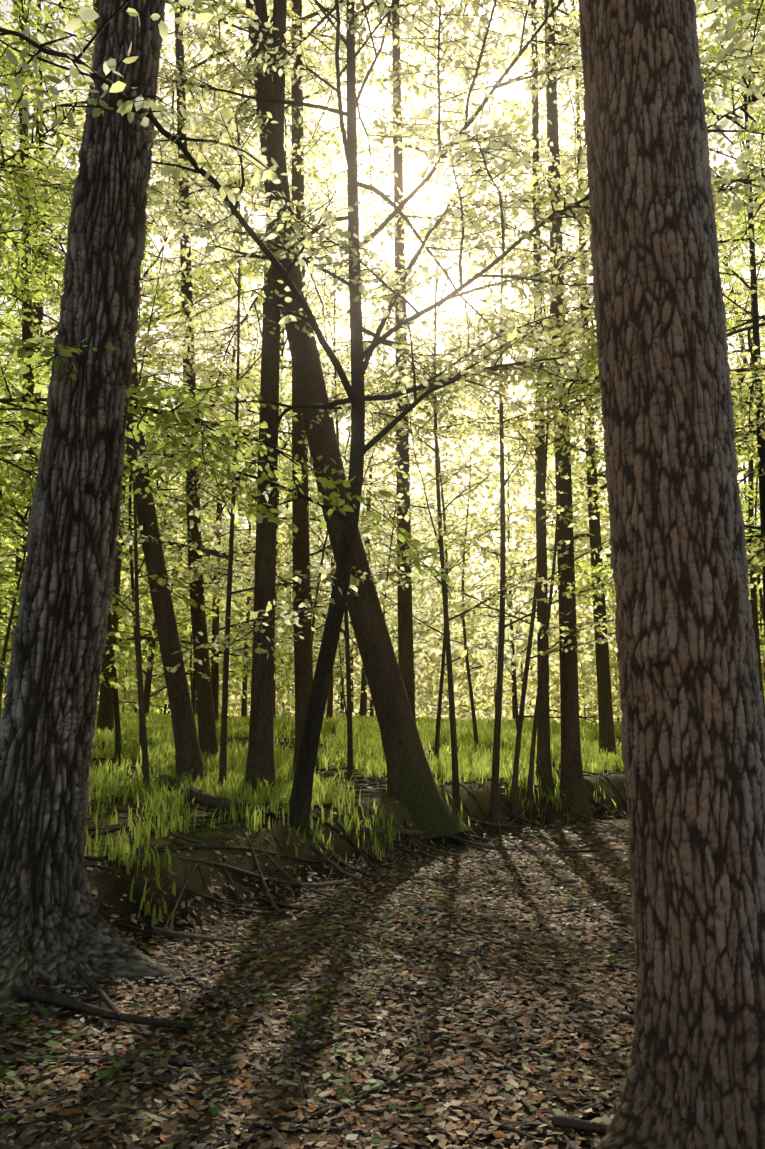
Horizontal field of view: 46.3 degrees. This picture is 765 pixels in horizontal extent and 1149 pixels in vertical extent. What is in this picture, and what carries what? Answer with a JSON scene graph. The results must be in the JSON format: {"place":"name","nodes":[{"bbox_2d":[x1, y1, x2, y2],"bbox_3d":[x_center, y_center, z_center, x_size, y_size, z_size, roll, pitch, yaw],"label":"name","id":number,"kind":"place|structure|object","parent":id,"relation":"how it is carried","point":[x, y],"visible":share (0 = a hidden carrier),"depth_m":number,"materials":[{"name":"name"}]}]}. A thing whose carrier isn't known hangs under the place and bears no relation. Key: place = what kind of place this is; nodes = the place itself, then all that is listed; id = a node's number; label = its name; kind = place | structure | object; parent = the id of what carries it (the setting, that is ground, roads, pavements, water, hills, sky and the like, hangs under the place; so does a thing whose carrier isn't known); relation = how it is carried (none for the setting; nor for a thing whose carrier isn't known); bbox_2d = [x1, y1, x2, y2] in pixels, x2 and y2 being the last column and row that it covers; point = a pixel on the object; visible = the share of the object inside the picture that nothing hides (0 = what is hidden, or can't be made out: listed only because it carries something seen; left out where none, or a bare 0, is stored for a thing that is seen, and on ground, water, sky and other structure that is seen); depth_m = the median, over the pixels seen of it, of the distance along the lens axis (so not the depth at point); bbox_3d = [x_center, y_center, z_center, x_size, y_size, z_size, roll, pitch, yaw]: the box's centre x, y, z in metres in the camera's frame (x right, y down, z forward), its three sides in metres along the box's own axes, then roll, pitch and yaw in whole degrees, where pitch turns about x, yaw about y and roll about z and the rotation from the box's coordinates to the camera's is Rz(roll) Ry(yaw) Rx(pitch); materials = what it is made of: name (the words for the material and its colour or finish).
{"place":"outdoors","nodes":[
{"label":"outdoors","id":0,"kind":"place"},
{"bbox_2d":[0,731,636,1148],"bbox_3d":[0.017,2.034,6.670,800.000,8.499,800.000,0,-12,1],"label":"ground","id":1,"kind":"structure","parent":0,"point":[114,887],"depth_m":5.04,"materials":[{"name":"soil"}]},
{"bbox_2d":[0,477,16,644],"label":"tree","id":2,"kind":"object","parent":1,"relation":"on","point":[10,638],"visible":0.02,"depth_m":26.84,"materials":[{"name":"green plant"}]},
{"bbox_2d":[0,174,17,531],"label":"tree","id":3,"kind":"object","parent":1,"relation":"on","point":[8,497],"visible":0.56,"depth_m":8.58,"materials":[{"name":"green plant"}]},
{"bbox_2d":[0,309,17,659],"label":"tree","id":4,"kind":"object","parent":1,"relation":"on","point":[14,323],"visible":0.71,"depth_m":13.17,"materials":[{"name":"green plant"}]},
{"bbox_2d":[0,234,19,681],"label":"tree","id":5,"kind":"object","parent":1,"relation":"on","point":[5,553],"visible":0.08,"depth_m":24.36,"materials":[{"name":"green plant"}]},
{"bbox_2d":[0,566,22,589],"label":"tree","id":6,"kind":"object","parent":1,"relation":"on","point":[7,585],"visible":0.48,"depth_m":11.56,"materials":[{"name":"green plant"}]},
{"bbox_2d":[0,188,51,610],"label":"tree","id":7,"kind":"object","parent":1,"relation":"on","point":[9,372],"visible":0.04,"depth_m":21.17,"materials":[{"name":"green plant"}]},
{"bbox_2d":[0,233,129,628],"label":"tree","id":8,"kind":"object","parent":1,"relation":"on","point":[21,554],"visible":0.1,"depth_m":17.25,"materials":[{"name":"green plant"}]},
{"bbox_2d":[0,467,137,719],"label":"tree","id":9,"kind":"object","parent":1,"relation":"on","point":[10,591],"visible":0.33,"depth_m":9.65,"materials":[{"name":"green plant"}]},
{"bbox_2d":[0,318,142,659],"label":"tree","id":10,"kind":"object","parent":1,"relation":"on","point":[42,396],"visible":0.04,"depth_m":27.65,"materials":[{"name":"green plant"}]},
{"bbox_2d":[0,246,151,685],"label":"tree","id":11,"kind":"object","parent":1,"relation":"on","point":[3,600],"visible":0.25,"depth_m":13.72,"materials":[{"name":"green plant"}]},
{"bbox_2d":[0,23,180,534],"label":"tree","id":12,"kind":"object","parent":1,"relation":"on","point":[48,240],"visible":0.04,"depth_m":15.61,"materials":[{"name":"green plant"}]},
{"bbox_2d":[0,0,183,1019],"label":"oak tree","id":13,"kind":"object","parent":1,"relation":"on","point":[54,926],"visible":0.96,"depth_m":5.07,"materials":[{"name":"brown plant"}]},
{"bbox_2d":[0,0,193,559],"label":"tree","id":14,"kind":"object","parent":1,"relation":"on","point":[50,259],"visible":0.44,"depth_m":10.13,"materials":[{"name":"green plant"}]},
{"bbox_2d":[0,480,193,709],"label":"tree","id":15,"kind":"object","parent":1,"relation":"on","point":[156,685],"visible":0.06,"depth_m":31.27,"materials":[{"name":"green plant"}]},
{"bbox_2d":[0,348,196,709],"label":"tree","id":16,"kind":"object","parent":1,"relation":"on","point":[12,562],"visible":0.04,"depth_m":28.42,"materials":[{"name":"green plant"}]},
{"bbox_2d":[0,0,204,652],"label":"tree","id":17,"kind":"object","parent":1,"relation":"on","point":[18,558],"visible":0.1,"depth_m":24.60,"materials":[{"name":"green plant"}]},
{"bbox_2d":[0,361,211,712],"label":"tree","id":18,"kind":"object","parent":1,"relation":"on","point":[162,681],"visible":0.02,"depth_m":34.28,"materials":[{"name":"green plant"}]},
{"bbox_2d":[0,254,218,763],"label":"tree sapling","id":19,"kind":"object","parent":1,"relation":"on","point":[118,747],"visible":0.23,"depth_m":10.63,"materials":[{"name":"green plant"}]},
{"bbox_2d":[6,408,229,665],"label":"tree","id":20,"kind":"object","parent":1,"relation":"on","point":[182,617],"visible":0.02,"depth_m":30.19,"materials":[{"name":"green plant"}]},
{"bbox_2d":[118,628,156,711],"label":"tree","id":21,"kind":"object","parent":1,"relation":"on","point":[130,705],"visible":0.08,"depth_m":34.15,"materials":[{"name":"green plant"}]},
{"bbox_2d":[40,144,252,749],"bbox_3d":[-3.096,-1.638,11.263,2.595,8.429,2.211,-5,-13,22],"label":"tree","id":22,"kind":"object","parent":1,"relation":"on","point":[212,591],"visible":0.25,"depth_m":11.10,"materials":[{"name":"green plant"}]},
{"bbox_2d":[0,145,319,700],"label":"tree","id":23,"kind":"object","parent":1,"relation":"on","point":[188,643],"visible":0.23,"depth_m":12.05,"materials":[{"name":"green plant"}]},
{"bbox_2d":[98,443,248,712],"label":"tree","id":24,"kind":"object","parent":1,"relation":"on","point":[237,702],"visible":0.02,"depth_m":40.60,"materials":[{"name":"green plant"}]},
{"bbox_2d":[97,476,249,712],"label":"tree","id":25,"kind":"object","parent":1,"relation":"on","point":[231,705],"visible":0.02,"depth_m":45.49,"materials":[{"name":"green plant"}]},
{"bbox_2d":[0,0,356,513],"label":"tree","id":26,"kind":"object","parent":1,"relation":"on","point":[27,333],"visible":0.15,"depth_m":13.56,"materials":[{"name":"green plant"}]},
{"bbox_2d":[0,306,357,791],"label":"tree sapling","id":27,"kind":"object","parent":1,"relation":"on","point":[238,650],"visible":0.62,"depth_m":8.51,"materials":[{"name":"green plant"}]},
{"bbox_2d":[118,476,251,716],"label":"tree","id":28,"kind":"object","parent":1,"relation":"on","point":[168,712],"depth_m":48.67,"materials":[{"name":"green plant"}]},
{"bbox_2d":[123,503,247,715],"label":"tree","id":29,"kind":"object","parent":1,"relation":"on","point":[148,664],"visible":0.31,"depth_m":21.25,"materials":[{"name":"green plant"}]},
{"bbox_2d":[122,548,252,716],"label":"tree","id":30,"kind":"object","parent":1,"relation":"on","point":[165,705],"visible":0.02,"depth_m":40.36,"materials":[{"name":"green plant"}]},
{"bbox_2d":[117,467,285,714],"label":"tree","id":31,"kind":"object","parent":1,"relation":"on","point":[148,681],"visible":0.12,"depth_m":25.03,"materials":[{"name":"green plant"}]},
{"bbox_2d":[0,0,406,785],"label":"tree","id":32,"kind":"object","parent":1,"relation":"on","point":[188,750],"visible":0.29,"depth_m":9.44,"materials":[{"name":"green plant"}]},
{"bbox_2d":[129,476,282,715],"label":"tree","id":33,"kind":"object","parent":1,"relation":"on","point":[238,525],"visible":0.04,"depth_m":31.36,"materials":[{"name":"green plant"}]},
{"bbox_2d":[0,0,415,734],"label":"tree","id":34,"kind":"object","parent":1,"relation":"on","point":[106,708],"visible":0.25,"depth_m":14.20,"materials":[{"name":"green plant"}]},
{"bbox_2d":[97,399,318,715],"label":"tree","id":35,"kind":"object","parent":1,"relation":"on","point":[229,684],"visible":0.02,"depth_m":37.94,"materials":[{"name":"green plant"}]},
{"bbox_2d":[109,350,315,713],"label":"tree","id":36,"kind":"object","parent":1,"relation":"on","point":[162,581],"visible":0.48,"depth_m":10.16,"materials":[{"name":"green plant"}]},
{"bbox_2d":[0,0,453,583],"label":"tree","id":37,"kind":"object","parent":1,"relation":"on","point":[32,410],"visible":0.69,"depth_m":6.13,"materials":[{"name":"green plant"}]},
{"bbox_2d":[120,197,333,722],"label":"tree","id":38,"kind":"object","parent":1,"relation":"on","point":[216,629],"visible":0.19,"depth_m":17.47,"materials":[{"name":"green plant"}]},
{"bbox_2d":[121,382,370,717],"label":"tree","id":39,"kind":"object","parent":1,"relation":"on","point":[244,703],"visible":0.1,"depth_m":28.64,"materials":[{"name":"green plant"}]},
{"bbox_2d":[152,0,344,774],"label":"tree","id":40,"kind":"object","parent":1,"relation":"on","point":[303,668],"visible":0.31,"depth_m":10.50,"materials":[{"name":"green plant"}]},
{"bbox_2d":[45,3,477,718],"bbox_3d":[-1.969,-4.423,20.082,8.678,16.194,9.032,0,-12,1],"label":"tree","id":41,"kind":"object","parent":1,"relation":"on","point":[425,499],"visible":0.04,"depth_m":20.40,"materials":[{"name":"green plant"}]},
{"bbox_2d":[178,527,345,688],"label":"tree","id":42,"kind":"object","parent":1,"relation":"on","point":[209,626],"visible":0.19,"depth_m":19.83,"materials":[{"name":"green plant"}]},
{"bbox_2d":[44,0,491,760],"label":"tree","id":43,"kind":"object","parent":1,"relation":"on","point":[206,728],"visible":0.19,"depth_m":11.82,"materials":[{"name":"green plant"}]},
{"bbox_2d":[116,142,419,787],"bbox_3d":[-1.457,-1.159,9.493,3.736,7.443,2.780,0,-12,1],"label":"tree sapling","id":44,"kind":"object","parent":1,"relation":"on","point":[223,738],"visible":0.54,"depth_m":9.30,"materials":[{"name":"green plant"}]},
{"bbox_2d":[152,348,383,641],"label":"tree","id":45,"kind":"object","parent":1,"relation":"on","point":[236,538],"visible":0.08,"depth_m":22.95,"materials":[{"name":"green plant"}]},
{"bbox_2d":[189,591,354,716],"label":"tree","id":46,"kind":"object","parent":1,"relation":"on","point":[233,713],"depth_m":49.11,"materials":[{"name":"green plant"}]},
{"bbox_2d":[220,419,395,677],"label":"tree","id":47,"kind":"object","parent":1,"relation":"on","point":[374,554],"visible":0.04,"depth_m":31.53,"materials":[{"name":"green plant"}]},
{"bbox_2d":[0,709,631,1148],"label":"grass and herbs","id":48,"kind":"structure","parent":1,"relation":"on","point":[472,761],"depth_m":9.17,"materials":[{"name":"green plant"}]},
{"bbox_2d":[275,633,358,717],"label":"tree","id":49,"kind":"object","parent":1,"relation":"on","point":[337,713],"visible":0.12,"depth_m":32.17,"materials":[{"name":"green plant"}]},
{"bbox_2d":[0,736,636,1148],"bbox_3d":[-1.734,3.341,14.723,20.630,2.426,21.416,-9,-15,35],"label":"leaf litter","id":50,"kind":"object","parent":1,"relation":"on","point":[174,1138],"visible":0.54,"depth_m":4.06,"materials":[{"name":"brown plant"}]},
{"bbox_2d":[0,734,636,1148],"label":"fallen branches","id":51,"kind":"object","parent":1,"relation":"on","point":[198,796],"visible":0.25,"depth_m":5.11,"materials":[{"name":"brown wood"}]},
{"bbox_2d":[231,264,433,644],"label":"tree","id":52,"kind":"object","parent":1,"relation":"on","point":[392,589],"visible":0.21,"depth_m":12.80,"materials":[{"name":"green plant"}]},
{"bbox_2d":[237,493,448,717],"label":"tree","id":53,"kind":"object","parent":1,"relation":"on","point":[284,709],"visible":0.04,"depth_m":35.31,"materials":[{"name":"green plant"}]},
{"bbox_2d":[206,400,480,717],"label":"tree","id":54,"kind":"object","parent":1,"relation":"on","point":[417,634],"visible":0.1,"depth_m":20.43,"materials":[{"name":"green plant"}]},
{"bbox_2d":[244,310,462,715],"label":"tree","id":55,"kind":"object","parent":1,"relation":"on","point":[363,704],"visible":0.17,"depth_m":24.00,"materials":[{"name":"green plant"}]},
{"bbox_2d":[228,356,481,717],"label":"tree","id":56,"kind":"object","parent":1,"relation":"on","point":[419,686],"visible":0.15,"depth_m":34.31,"materials":[{"name":"green plant"}]},
{"bbox_2d":[246,0,467,839],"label":"leaning tree","id":57,"kind":"object","parent":1,"relation":"on","point":[412,785],"visible":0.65,"depth_m":9.18,"materials":[{"name":"brown plant"}]},
{"bbox_2d":[148,0,584,722],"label":"tree","id":58,"kind":"object","parent":1,"relation":"on","point":[404,636],"visible":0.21,"depth_m":12.50,"materials":[{"name":"green plant"}]},
{"bbox_2d":[156,0,580,792],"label":"tree","id":59,"kind":"object","parent":1,"relation":"on","point":[260,764],"visible":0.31,"depth_m":9.62,"materials":[{"name":"green plant"}]},
{"bbox_2d":[218,200,520,785],"bbox_3d":[-0.253,-0.802,10.356,2.962,7.048,3.450,-10,-15,39],"label":"tree sapling","id":60,"kind":"object","parent":1,"relation":"on","point":[389,387],"visible":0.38,"depth_m":9.92,"materials":[{"name":"green plant"}]},
{"bbox_2d":[276,485,470,719],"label":"tree","id":61,"kind":"object","parent":1,"relation":"on","point":[418,701],"visible":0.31,"depth_m":19.20,"materials":[{"name":"green plant"}]},
{"bbox_2d":[228,491,519,717],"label":"tree","id":62,"kind":"object","parent":1,"relation":"on","point":[355,659],"visible":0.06,"depth_m":36.26,"materials":[{"name":"green plant"}]},
{"bbox_2d":[0,0,764,833],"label":"beech tree","id":63,"kind":"object","parent":1,"relation":"on","point":[352,398],"visible":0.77,"depth_m":7.92,"materials":[{"name":"green plant"}]},
{"bbox_2d":[312,403,474,659],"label":"sapling","id":64,"kind":"object","parent":1,"relation":"on","point":[435,589],"visible":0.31,"depth_m":14.05,"materials":[{"name":"green plant"}]},
{"bbox_2d":[334,585,490,719],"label":"tree","id":65,"kind":"object","parent":1,"relation":"on","point":[443,716],"depth_m":68.24,"materials":[{"name":"green plant"}]},
{"bbox_2d":[388,570,464,700],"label":"tree","id":66,"kind":"object","parent":1,"relation":"on","point":[457,694],"visible":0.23,"depth_m":31.69,"materials":[{"name":"green plant"}]},
{"bbox_2d":[346,592,511,720],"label":"tree","id":67,"kind":"object","parent":1,"relation":"on","point":[490,680],"visible":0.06,"depth_m":57.51,"materials":[{"name":"green plant"}]},
{"bbox_2d":[321,201,571,815],"bbox_3d":[0.426,-0.858,9.926,2.616,7.458,3.403,-8,-14,33],"label":"tree sapling","id":68,"kind":"object","parent":1,"relation":"on","point":[454,755],"visible":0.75,"depth_m":9.72,"materials":[{"name":"green plant"}]},
{"bbox_2d":[421,622,490,716],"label":"tree","id":69,"kind":"object","parent":1,"relation":"on","point":[466,679],"visible":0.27,"depth_m":33.81,"materials":[{"name":"green plant"}]},
{"bbox_2d":[391,417,533,749],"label":"sapling","id":70,"kind":"object","parent":1,"relation":"on","point":[508,656],"visible":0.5,"depth_m":14.91,"materials":[{"name":"green plant"}]},
{"bbox_2d":[331,275,614,757],"bbox_3d":[1.135,-0.550,12.077,3.954,6.810,2.989,-3,-12,13],"label":"sapling","id":71,"kind":"object","parent":1,"relation":"on","point":[491,645],"visible":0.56,"depth_m":11.74,"materials":[{"name":"green plant"}]},
{"bbox_2d":[431,566,559,701],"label":"tree","id":72,"kind":"object","parent":1,"relation":"on","point":[455,656],"visible":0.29,"depth_m":27.99,"materials":[{"name":"green plant"}]},
{"bbox_2d":[242,0,764,819],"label":"tree","id":73,"kind":"object","parent":1,"relation":"on","point":[572,786],"visible":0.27,"depth_m":11.09,"materials":[{"name":"green plant"}]},
{"bbox_2d":[413,468,593,731],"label":"sapling","id":74,"kind":"object","parent":1,"relation":"on","point":[533,666],"visible":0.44,"depth_m":17.21,"materials":[{"name":"green plant"}]},
{"bbox_2d":[387,402,621,718],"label":"tree","id":75,"kind":"object","parent":1,"relation":"on","point":[429,681],"visible":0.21,"depth_m":30.30,"materials":[{"name":"green plant"}]},
{"bbox_2d":[405,235,617,814],"bbox_3d":[1.967,-0.567,10.356,3.128,7.092,2.881,2,-12,-9],"label":"tree sapling","id":76,"kind":"object","parent":1,"relation":"on","point":[514,789],"visible":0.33,"depth_m":10.39,"materials":[{"name":"green plant"}]},
{"bbox_2d":[413,175,613,826],"bbox_3d":[1.526,-1.145,10.289,2.465,8.359,2.992,11,-16,-43],"label":"tree sapling","id":77,"kind":"object","parent":1,"relation":"on","point":[504,566],"visible":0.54,"depth_m":9.74,"materials":[{"name":"green plant"}]},
{"bbox_2d":[415,443,622,723],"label":"tree","id":78,"kind":"object","parent":1,"relation":"on","point":[519,682],"visible":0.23,"depth_m":33.88,"materials":[{"name":"green plant"}]},
{"bbox_2d":[425,317,615,801],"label":"tree sapling","id":79,"kind":"object","parent":1,"relation":"on","point":[482,608],"visible":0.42,"depth_m":10.61,"materials":[{"name":"green plant"}]},
{"bbox_2d":[484,527,559,691],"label":"tree","id":80,"kind":"object","parent":1,"relation":"on","point":[550,668],"visible":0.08,"depth_m":33.96,"materials":[{"name":"green plant"}]},
{"bbox_2d":[287,0,764,796],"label":"tree","id":81,"kind":"object","parent":1,"relation":"on","point":[543,754],"visible":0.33,"depth_m":11.45,"materials":[{"name":"green plant"}]},
{"bbox_2d":[456,605,597,721],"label":"tree","id":82,"kind":"object","parent":1,"relation":"on","point":[505,668],"visible":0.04,"depth_m":60.85,"materials":[{"name":"green plant"}]},
{"bbox_2d":[503,567,559,719],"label":"tree","id":83,"kind":"object","parent":1,"relation":"on","point":[550,681],"visible":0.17,"depth_m":34.79,"materials":[{"name":"green plant"}]},
{"bbox_2d":[465,626,598,722],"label":"tree","id":84,"kind":"object","parent":1,"relation":"on","point":[506,689],"visible":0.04,"depth_m":73.35,"materials":[{"name":"green plant"}]},
{"bbox_2d":[339,0,764,755],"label":"tree","id":85,"kind":"object","parent":1,"relation":"on","point":[605,706],"visible":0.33,"depth_m":15.64,"materials":[{"name":"green plant"}]},
{"bbox_2d":[492,421,620,718],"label":"tree","id":86,"kind":"object","parent":1,"relation":"on","point":[556,620],"visible":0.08,"depth_m":34.76,"materials":[{"name":"green plant"}]},
{"bbox_2d":[519,488,620,722],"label":"tree","id":87,"kind":"object","parent":1,"relation":"on","point":[581,712],"visible":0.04,"depth_m":40.89,"materials":[{"name":"green plant"}]},
{"bbox_2d":[555,610,617,719],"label":"tree","id":88,"kind":"object","parent":1,"relation":"on","point":[577,614],"visible":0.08,"depth_m":36.60,"materials":[{"name":"green plant"}]},
{"bbox_2d":[469,0,764,599],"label":"tree","id":89,"kind":"object","parent":1,"relation":"on","point":[758,369],"visible":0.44,"depth_m":8.84,"materials":[{"name":"green plant"}]},
{"bbox_2d":[493,0,764,607],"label":"tree","id":90,"kind":"object","parent":1,"relation":"on","point":[593,569],"visible":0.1,"depth_m":12.04,"materials":[{"name":"green plant"}]},
{"bbox_2d":[505,0,764,635],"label":"tree","id":91,"kind":"object","parent":1,"relation":"on","point":[760,439],"visible":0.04,"depth_m":10.87,"materials":[{"name":"green plant"}]},
{"bbox_2d":[522,54,764,718],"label":"tree","id":92,"kind":"object","parent":1,"relation":"on","point":[753,594],"visible":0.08,"depth_m":15.41,"materials":[{"name":"green plant"}]},
{"bbox_2d":[549,440,764,722],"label":"tree","id":93,"kind":"object","parent":1,"relation":"on","point":[582,529],"visible":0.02,"depth_m":42.12,"materials":[{"name":"green plant"}]},
{"bbox_2d":[578,0,764,1148],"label":"spruce tree","id":94,"kind":"object","parent":1,"relation":"on","point":[692,723],"visible":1,"depth_m":3.11,"materials":[{"name":"brown plant"}]},
{"bbox_2d":[582,421,764,721],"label":"tree","id":95,"kind":"object","parent":1,"relation":"on","point":[616,698],"visible":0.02,"depth_m":28.70,"materials":[{"name":"green plant"}]},
{"bbox_2d":[605,263,764,653],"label":"tree","id":96,"kind":"object","parent":1,"relation":"on","point":[744,518],"visible":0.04,"depth_m":23.70,"materials":[{"name":"green plant"}]},
{"bbox_2d":[714,0,764,601],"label":"tree","id":97,"kind":"object","parent":1,"relation":"on","point":[759,280],"visible":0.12,"depth_m":16.90,"materials":[{"name":"green plant"}]},
{"bbox_2d":[715,192,764,423],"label":"tree","id":98,"kind":"object","parent":1,"relation":"on","point":[739,335],"visible":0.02,"depth_m":32.56,"materials":[{"name":"green plant"}]},
{"bbox_2d":[735,379,764,622],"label":"tree","id":99,"kind":"object","parent":1,"relation":"on","point":[760,589],"visible":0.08,"depth_m":15.93,"materials":[{"name":"green plant"}]},
{"bbox_2d":[0,0,764,720],"label":"sky","id":100,"kind":"structure","parent":0,"point":[370,98],"materials":[{"name":"white"}]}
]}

